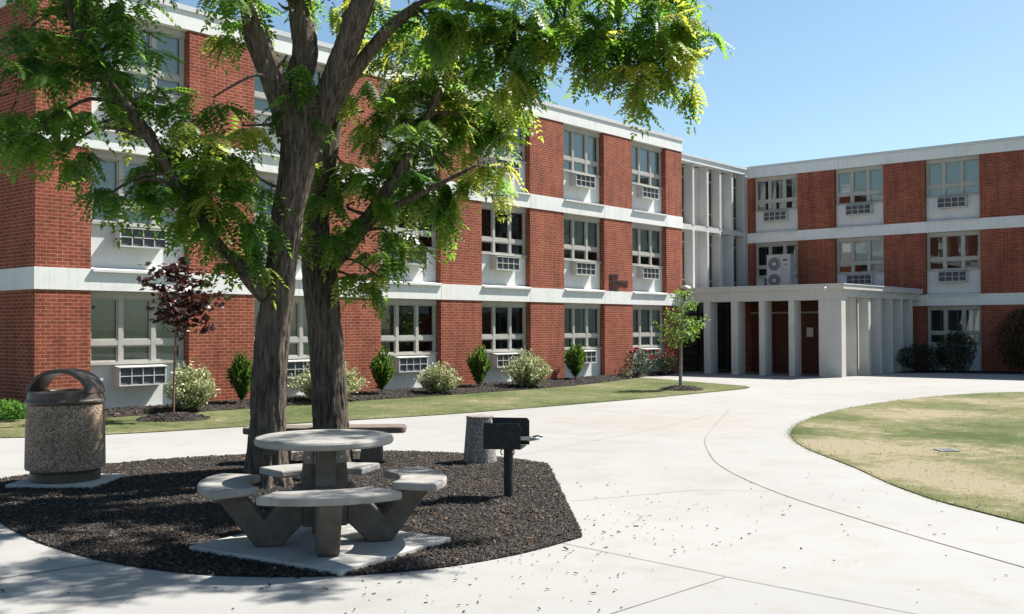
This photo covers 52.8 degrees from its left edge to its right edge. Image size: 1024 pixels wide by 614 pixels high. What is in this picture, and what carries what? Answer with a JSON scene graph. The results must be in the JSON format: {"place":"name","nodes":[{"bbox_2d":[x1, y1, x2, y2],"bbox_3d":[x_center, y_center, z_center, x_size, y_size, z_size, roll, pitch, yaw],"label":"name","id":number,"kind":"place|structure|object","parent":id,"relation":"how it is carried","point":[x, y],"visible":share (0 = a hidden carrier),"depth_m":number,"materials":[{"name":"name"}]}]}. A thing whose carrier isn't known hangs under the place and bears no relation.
{"place":"outdoors","nodes":[
{"label":"outdoors","id":0,"kind":"place"},
{"bbox_2d":[0,451,581,575],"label":"mulch island","id":1,"kind":"structure","parent":0,"point":[389,562],"depth_m":8.30,"materials":[{"name":"brown soil"}]},
{"bbox_2d":[5,474,123,488],"bbox_3d":[-4.755,1.861,11.006,0.936,0.050,0.820,0,-1,2],"label":"paver","id":2,"kind":"object","parent":1,"relation":"on","point":[102,479],"visible":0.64,"depth_m":10.67,"materials":[{"name":"concrete"}]},
{"bbox_2d":[24,368,105,483],"bbox_3d":[-4.768,1.248,11.008,0.804,1.175,0.804,0,-1,12],"label":"litter bin","id":3,"kind":"object","parent":2,"relation":"on","point":[65,438],"visible":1,"depth_m":10.70,"materials":[{"name":"grey concrete"}]},
{"bbox_2d":[0,450,581,577],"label":"mulch chips","id":4,"kind":"object","parent":1,"relation":"on","point":[209,467],"visible":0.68,"depth_m":9.12,"materials":[{"name":"black wood"}]},
{"bbox_2d":[189,524,450,576],"bbox_3d":[-1.429,1.786,7.757,1.480,0.045,1.260,-1,-1,32],"label":"concrete pad","id":5,"kind":"object","parent":1,"relation":"on","point":[358,550],"visible":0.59,"depth_m":7.48,"materials":[{"name":"grey concrete"}]},
{"bbox_2d":[197,429,446,556],"bbox_3d":[-1.405,1.364,7.731,1.830,0.798,1.830,0,-1,-13],"label":"picnic table","id":6,"kind":"object","parent":5,"relation":"on","point":[325,499],"visible":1,"depth_m":7.57,"materials":[{"name":"concrete"}]},
{"bbox_2d":[243,424,406,462],"bbox_3d":[-2.284,1.683,12.638,1.967,0.450,0.400,0,-1,-3],"label":"bench","id":7,"kind":"object","parent":1,"relation":"on","point":[375,454],"visible":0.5,"depth_m":12.52,"materials":[{"name":"concrete"}]},
{"bbox_2d":[0,0,738,489],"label":"honey locust","id":8,"kind":"object","parent":1,"relation":"on","point":[304,108],"visible":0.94,"depth_m":10.55,"materials":[{"name":"green plant"}]},
{"bbox_2d":[265,0,543,461],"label":"honey locust","id":9,"kind":"object","parent":1,"relation":"on","point":[324,254],"visible":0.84,"depth_m":12.23,"materials":[{"name":"green plant"}]},
{"bbox_2d":[463,414,496,463],"bbox_3d":[-0.391,1.612,12.579,0.410,0.575,0.410,-1,-1,40],"label":"ash urn","id":10,"kind":"object","parent":1,"relation":"on","point":[475,451],"visible":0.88,"depth_m":12.42,"materials":[{"name":"grey concrete"}]},
{"bbox_2d":[483,417,542,496],"bbox_3d":[0.020,1.492,9.976,0.531,0.810,0.352,0,-1,10],"label":"park grill","id":11,"kind":"object","parent":1,"relation":"on","point":[508,435],"visible":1,"depth_m":9.85,"materials":[{"name":"black metal"}]},
{"bbox_2d":[0,377,748,437],"bbox_3d":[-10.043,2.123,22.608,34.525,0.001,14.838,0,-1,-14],"label":"lawn","id":12,"kind":"structure","parent":0,"point":[633,384],"depth_m":22.08,"materials":[{"name":"green plant"}]},
{"bbox_2d":[0,398,25,421],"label":"hedge","id":13,"kind":"object","parent":12,"relation":"on","point":[5,413],"visible":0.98,"depth_m":18.32,"materials":[{"name":"green plant"}]},
{"bbox_2d":[136,414,205,421],"bbox_3d":[-6.164,1.986,18.691,1.244,0.087,1.242,0,-1,-20],"label":"mulch mound","id":14,"kind":"object","parent":12,"relation":"on","point":[175,418],"visible":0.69,"depth_m":18.29,"materials":[{"name":"black wood"}]},
{"bbox_2d":[136,412,210,421],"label":"mulch chips","id":15,"kind":"object","parent":14,"relation":"on","point":[166,417],"visible":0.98,"depth_m":18.44,"materials":[{"name":"brown wood"}]},
{"bbox_2d":[136,254,236,413],"bbox_3d":[-5.929,0.527,18.706,1.579,3.070,1.703,-1,-1,40],"label":"young maple","id":16,"kind":"object","parent":14,"relation":"on","point":[176,312],"visible":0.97,"depth_m":18.62,"materials":[{"name":"purple plant"}]},
{"bbox_2d":[105,371,673,416],"bbox_3d":[-0.949,2.117,26.821,1.714,0.090,21.800,-1,-1,40],"label":"planting bed","id":17,"kind":"object","parent":12,"relation":"on","point":[130,412],"visible":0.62,"depth_m":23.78,"materials":[{"name":"brown wood"}]},
{"bbox_2d":[162,355,220,410],"bbox_3d":[-6.389,1.496,20.311,1.155,1.100,1.158,-1,-1,40],"label":"variegated shrub","id":18,"kind":"object","parent":17,"relation":"on","point":[192,392],"visible":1,"depth_m":20.15,"materials":[{"name":"green plant"}]},
{"bbox_2d":[225,349,252,402],"bbox_3d":[-5.683,1.456,21.689,0.614,1.186,0.621,-1,-1,20],"label":"arborvitae","id":19,"kind":"object","parent":17,"relation":"on","point":[239,371],"visible":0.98,"depth_m":21.58,"materials":[{"name":"green plant"}]},
{"bbox_2d":[288,361,369,398],"bbox_3d":[-4.045,1.581,22.837,1.830,1.026,1.821,-1,-1,40],"label":"variegated shrub","id":20,"kind":"object","parent":17,"relation":"on","point":[305,387],"visible":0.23,"depth_m":22.67,"materials":[{"name":"green plant"}]},
{"bbox_2d":[368,345,395,393],"bbox_3d":[-3.121,1.499,24.648,0.653,1.203,0.669,-1,-1,40],"label":"arborvitae","id":21,"kind":"object","parent":17,"relation":"on","point":[383,369],"visible":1,"depth_m":24.55,"materials":[{"name":"green plant"}]},
{"bbox_2d":[414,361,463,392],"bbox_3d":[-1.822,1.719,25.399,1.178,0.848,1.017,0,-1,-23],"label":"variegated shrub","id":22,"kind":"object","parent":17,"relation":"on","point":[434,380],"visible":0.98,"depth_m":25.21,"materials":[{"name":"green plant"}]},
{"bbox_2d":[466,343,491,385],"bbox_3d":[-0.886,1.535,27.437,0.700,1.217,0.672,-1,-1,40],"label":"arborvitae","id":23,"kind":"object","parent":17,"relation":"on","point":[478,366],"visible":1,"depth_m":27.32,"materials":[{"name":"green plant"}]},
{"bbox_2d":[501,347,552,386],"bbox_3d":[0.426,1.625,27.986,1.412,1.124,1.445,0,-1,4],"label":"variegated shrub","id":24,"kind":"object","parent":17,"relation":"on","point":[528,374],"visible":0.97,"depth_m":27.75,"materials":[{"name":"green plant"}]},
{"bbox_2d":[563,342,586,378],"bbox_3d":[1.904,1.617,30.943,0.699,1.156,0.725,-1,-1,27],"label":"arborvitae","id":25,"kind":"object","parent":17,"relation":"on","point":[574,357],"visible":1,"depth_m":30.80,"materials":[{"name":"green plant"}]},
{"bbox_2d":[620,365,633,377],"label":"perennial plant","id":26,"kind":"object","parent":17,"relation":"on","point":[625,371],"visible":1,"depth_m":32.42,"materials":[{"name":"green plant"}]},
{"bbox_2d":[624,347,653,376],"bbox_3d":[4.115,1.777,33.353,0.983,0.983,1.020,0,-1,13],"label":"rose bush","id":27,"kind":"object","parent":17,"relation":"on","point":[636,366],"visible":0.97,"depth_m":33.30,"materials":[{"name":"green plant"}]},
{"bbox_2d":[651,348,676,373],"bbox_3d":[5.129,1.822,34.789,0.911,0.875,0.916,-1,-1,40],"label":"rose bush","id":28,"kind":"object","parent":17,"relation":"on","point":[661,364],"visible":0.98,"depth_m":34.69,"materials":[{"name":"green plant"}]},
{"bbox_2d":[657,386,701,390],"bbox_3d":[4.437,2.104,26.790,1.124,0.087,1.153,-1,-1,40],"label":"mulch mound","id":29,"kind":"object","parent":12,"relation":"on","point":[667,389],"visible":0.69,"depth_m":26.46,"materials":[{"name":"brown wood"}]},
{"bbox_2d":[653,286,710,385],"bbox_3d":[4.369,0.802,26.825,1.454,2.762,1.476,-1,-1,40],"label":"young tree","id":30,"kind":"object","parent":29,"relation":"on","point":[680,335],"visible":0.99,"depth_m":26.80,"materials":[{"name":"green plant"}]},
{"bbox_2d":[660,385,703,390],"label":"mulch chips","id":31,"kind":"object","parent":29,"relation":"on","point":[689,387],"visible":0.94,"depth_m":26.55,"materials":[{"name":"brown wood"}]},
{"bbox_2d":[0,368,1023,613],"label":"walkway","id":32,"kind":"structure","parent":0,"point":[714,454],"depth_m":8.02,"materials":[{"name":"concrete"}]},
{"bbox_2d":[0,465,1007,613],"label":"mulch debris","id":33,"kind":"object","parent":32,"relation":"on","point":[550,554],"visible":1,"depth_m":7.25,"materials":[{"name":"brown wood"}]},
{"bbox_2d":[683,283,922,377],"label":"entrance portico","id":34,"kind":"structure","parent":32,"relation":"on","point":[860,329],"depth_m":35.59,"materials":[{"name":"paint"}]},
{"bbox_2d":[751,301,774,371],"bbox_3d":[9.036,1.034,37.090,0.900,2.580,0.059,-1,-1,40],"label":"door","id":35,"kind":"structure","parent":34,"relation":"in","point":[754,305],"depth_m":37.22,"materials":[{"name":"paint"}]},
{"bbox_2d":[767,254,793,284],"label":"condenser unit","id":36,"kind":"object","parent":34,"relation":"on","point":[780,269],"visible":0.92,"depth_m":40.81,"materials":[{"name":"grey metal"}]},
{"bbox_2d":[775,301,788,371],"bbox_3d":[9.741,1.020,36.499,0.900,2.580,0.059,-1,-1,40],"label":"door","id":37,"kind":"structure","parent":34,"relation":"in","point":[781,307],"depth_m":36.59,"materials":[{"name":"paint"}]},
{"bbox_2d":[807,328,812,336],"bbox_3d":[10.383,0.876,35.914,0.240,0.320,0.008,-1,-1,40],"label":"notice","id":38,"kind":"object","parent":34,"relation":"attached to","point":[809,332],"visible":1,"depth_m":35.91,"materials":[{"name":"paper"}]},
{"bbox_2d":[801,300,818,372],"bbox_3d":[10.553,1.003,35.818,1.140,2.580,0.059,-1,-1,40],"label":"door","id":39,"kind":"structure","parent":34,"relation":"in","point":[809,309],"depth_m":35.92,"materials":[{"name":"paint"}]},
{"bbox_2d":[169,0,1023,176],"label":"sky","id":40,"kind":"structure","parent":0,"point":[806,79],"materials":[{"name":"blue"}]},
{"bbox_2d":[746,136,1023,371],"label":"residence hall","id":41,"kind":"structure","parent":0,"point":[942,226],"depth_m":38.98,"materials":[{"name":"red brick"}]},
{"bbox_2d":[755,174,796,212],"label":"window","id":42,"kind":"structure","parent":41,"relation":"in","point":[761,201],"depth_m":42.86,"materials":[{"name":"paint"}]},
{"bbox_2d":[756,241,797,277],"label":"window","id":43,"kind":"structure","parent":41,"relation":"in","point":[791,243],"depth_m":42.85,"materials":[{"name":"paint"}]},
{"bbox_2d":[836,165,882,205],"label":"window","id":44,"kind":"structure","parent":41,"relation":"in","point":[852,182],"depth_m":40.50,"materials":[{"name":"paint"}]},
{"bbox_2d":[837,236,883,274],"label":"window","id":45,"kind":"structure","parent":41,"relation":"in","point":[869,251],"depth_m":40.43,"materials":[{"name":"paint"}]},
{"bbox_2d":[926,155,978,198],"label":"window","id":46,"kind":"structure","parent":41,"relation":"in","point":[957,176],"depth_m":38.27,"materials":[{"name":"paint"}]},
{"bbox_2d":[927,230,979,270],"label":"window","id":47,"kind":"structure","parent":41,"relation":"in","point":[963,258],"depth_m":38.18,"materials":[{"name":"paint"}]},
{"bbox_2d":[928,305,980,344],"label":"window","id":48,"kind":"structure","parent":41,"relation":"in","point":[974,331],"depth_m":37.90,"materials":[{"name":"paint"}]},
{"bbox_2d":[784,391,1023,521],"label":"lawn","id":49,"kind":"structure","parent":0,"point":[926,459],"depth_m":14.29,"materials":[{"name":"green plant"}]},
{"bbox_2d":[934,448,959,451],"bbox_3d":[5.698,1.873,13.499,0.250,0.016,0.250,0,-1,2],"label":"drain grate","id":50,"kind":"object","parent":49,"relation":"in","point":[947,450],"visible":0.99,"depth_m":13.48,"materials":[{"name":"concrete"}]},
{"bbox_2d":[894,370,1023,373],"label":"bed","id":51,"kind":"object","parent":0,"point":[970,371],"visible":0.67,"depth_m":36.05,"materials":[{"name":"brown soil"}]},
{"bbox_2d":[896,343,947,371],"bbox_3d":[14.564,1.818,36.654,1.823,1.090,1.226,-1,-1,40],"label":"evergreen shrub","id":52,"kind":"object","parent":51,"relation":"on","point":[925,366],"visible":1,"depth_m":36.51,"materials":[{"name":"green plant"}]},
{"bbox_2d":[935,329,976,371],"bbox_3d":[15.580,1.567,36.186,1.470,1.589,1.176,-1,-1,40],"label":"evergreen shrub","id":53,"kind":"object","parent":51,"relation":"on","point":[956,365],"visible":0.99,"depth_m":36.02,"materials":[{"name":"green plant"}]},
{"bbox_2d":[993,306,1023,372],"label":"evergreen shrub","id":54,"kind":"object","parent":51,"relation":"on","point":[1019,352],"visible":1,"depth_m":35.67,"materials":[{"name":"green plant"}]},
{"label":"ground","id":55,"kind":"structure","parent":0,"visible":0},
{"bbox_2d":[0,0,682,417],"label":"residence hall","id":56,"kind":"structure","parent":55,"relation":"on","point":[600,202],"depth_m":25.24,"materials":[{"name":"red brick"}]},
{"bbox_2d":[91,149,183,229],"bbox_3d":[-7.546,-2.321,20.732,0.176,1.437,2.112,-1,-1,40],"label":"window","id":57,"kind":"structure","parent":56,"relation":"in","point":[116,169],"depth_m":20.44,"materials":[{"name":"paint"}]},
{"bbox_2d":[90,291,185,364],"bbox_3d":[-7.535,0.420,20.678,0.176,1.437,2.112,-1,-1,40],"label":"window","id":58,"kind":"structure","parent":56,"relation":"in","point":[121,326],"depth_m":20.61,"materials":[{"name":"paint"}]},
{"bbox_2d":[93,13,184,98],"bbox_3d":[-7.557,-5.061,20.786,0.176,1.437,2.112,-1,-1,40],"label":"window","id":59,"kind":"structure","parent":56,"relation":"in","point":[175,45],"depth_m":21.29,"materials":[{"name":"paint"}]},
{"bbox_2d":[254,172,303,239],"bbox_3d":[-5.131,-2.274,23.611,0.176,1.437,2.112,-1,-1,40],"label":"window","id":60,"kind":"structure","parent":56,"relation":"in","point":[272,178],"depth_m":23.22,"materials":[{"name":"paint"}]},
{"bbox_2d":[254,296,309,358],"bbox_3d":[-5.120,0.467,23.557,0.176,1.437,2.112,-1,-1,40],"label":"window","id":61,"kind":"structure","parent":56,"relation":"in","point":[301,339],"depth_m":23.79,"materials":[{"name":"paint"}]},
{"bbox_2d":[255,55,324,115],"bbox_3d":[-5.142,-5.014,23.665,0.176,1.437,2.112,-1,-1,40],"label":"window","id":62,"kind":"structure","parent":56,"relation":"in","point":[261,103],"depth_m":23.19,"materials":[{"name":"paint"}]},
{"bbox_2d":[381,80,432,146],"bbox_3d":[-2.728,-4.967,26.545,0.176,1.437,2.112,-1,-1,40],"label":"window","id":63,"kind":"structure","parent":56,"relation":"in","point":[416,109],"depth_m":26.52,"materials":[{"name":"paint"}]},
{"bbox_2d":[381,298,437,355],"bbox_3d":[-2.694,0.514,26.427,0.145,1.437,2.112,-1,-1,40],"label":"window","id":64,"kind":"structure","parent":56,"relation":"in","point":[395,338],"depth_m":26.64,"materials":[{"name":"paint"}]},
{"bbox_2d":[381,194,437,249],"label":"window","id":65,"kind":"structure","parent":56,"relation":"in","point":[433,234],"depth_m":26.90,"materials":[{"name":"paint"}]},
{"bbox_2d":[481,110,526,163],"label":"window","id":66,"kind":"structure","parent":56,"relation":"in","point":[521,147],"depth_m":29.99,"materials":[{"name":"paint"}]},
{"bbox_2d":[482,203,526,257],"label":"window","id":67,"kind":"structure","parent":56,"relation":"in","point":[492,239],"depth_m":29.58,"materials":[{"name":"paint"}]},
{"bbox_2d":[482,301,527,352],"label":"window","id":68,"kind":"structure","parent":56,"relation":"in","point":[509,336],"depth_m":29.51,"materials":[{"name":"paint"}]},
{"bbox_2d":[563,124,600,177],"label":"window","id":69,"kind":"structure","parent":56,"relation":"in","point":[584,144],"depth_m":32.47,"materials":[{"name":"paint"}]},
{"bbox_2d":[564,214,600,262],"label":"window","id":70,"kind":"structure","parent":56,"relation":"in","point":[579,225],"depth_m":32.43,"materials":[{"name":"paint"}]},
{"bbox_2d":[564,303,601,349],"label":"window","id":71,"kind":"structure","parent":56,"relation":"in","point":[573,312],"depth_m":32.36,"materials":[{"name":"paint"}]},
{"bbox_2d":[610,274,628,290],"bbox_3d":[3.496,-0.795,33.532,0.024,0.533,1.053,-1,-1,40],"label":"wall sign","id":72,"kind":"object","parent":56,"relation":"attached to","point":[615,283],"visible":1,"depth_m":33.35,"materials":[{"name":"brown metal"}]},
{"bbox_2d":[632,141,662,189],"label":"window","id":73,"kind":"structure","parent":56,"relation":"in","point":[642,154],"depth_m":35.40,"materials":[{"name":"paint"}]},
{"bbox_2d":[632,223,663,267],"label":"window","id":74,"kind":"structure","parent":56,"relation":"in","point":[654,232],"depth_m":35.32,"materials":[{"name":"paint"}]},
{"bbox_2d":[633,305,663,347],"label":"window","id":75,"kind":"structure","parent":56,"relation":"in","point":[640,338],"depth_m":35.23,"materials":[{"name":"paint"}]},
{"bbox_2d":[680,285,691,289],"bbox_3d":[6.133,-0.673,36.407,0.339,0.170,0.320,-1,-1,40],"label":"floodlight","id":76,"kind":"object","parent":56,"relation":"attached to","point":[687,287],"visible":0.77,"depth_m":36.28,"materials":[{"name":"white metal"}]},
{"bbox_2d":[682,152,747,368],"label":"stair block","id":77,"kind":"structure","parent":55,"relation":"on","point":[715,227],"depth_m":41.55,"materials":[{"name":"concrete"}]},
{"bbox_2d":[682,231,684,285],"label":"window","id":78,"kind":"structure","parent":77,"relation":"in","point":[683,232],"depth_m":40.00,"materials":[{"name":"paint"}]},
{"bbox_2d":[682,166,684,222],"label":"window","id":79,"kind":"structure","parent":77,"relation":"in","point":[683,167],"depth_m":40.07,"materials":[{"name":"paint"}]},
{"bbox_2d":[708,172,711,226],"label":"window","id":80,"kind":"structure","parent":77,"relation":"in","point":[709,173],"depth_m":41.71,"materials":[{"name":"paint"}]},
{"bbox_2d":[709,234,712,286],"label":"window","id":81,"kind":"structure","parent":77,"relation":"in","point":[710,235],"depth_m":41.67,"materials":[{"name":"paint"}]},
{"bbox_2d":[733,177,736,230],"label":"window","id":82,"kind":"structure","parent":77,"relation":"in","point":[734,179],"depth_m":43.32,"materials":[{"name":"paint"}]},
{"bbox_2d":[734,238,736,285],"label":"window","id":83,"kind":"structure","parent":77,"relation":"in","point":[735,239],"depth_m":43.26,"materials":[{"name":"glass"}]}
]}

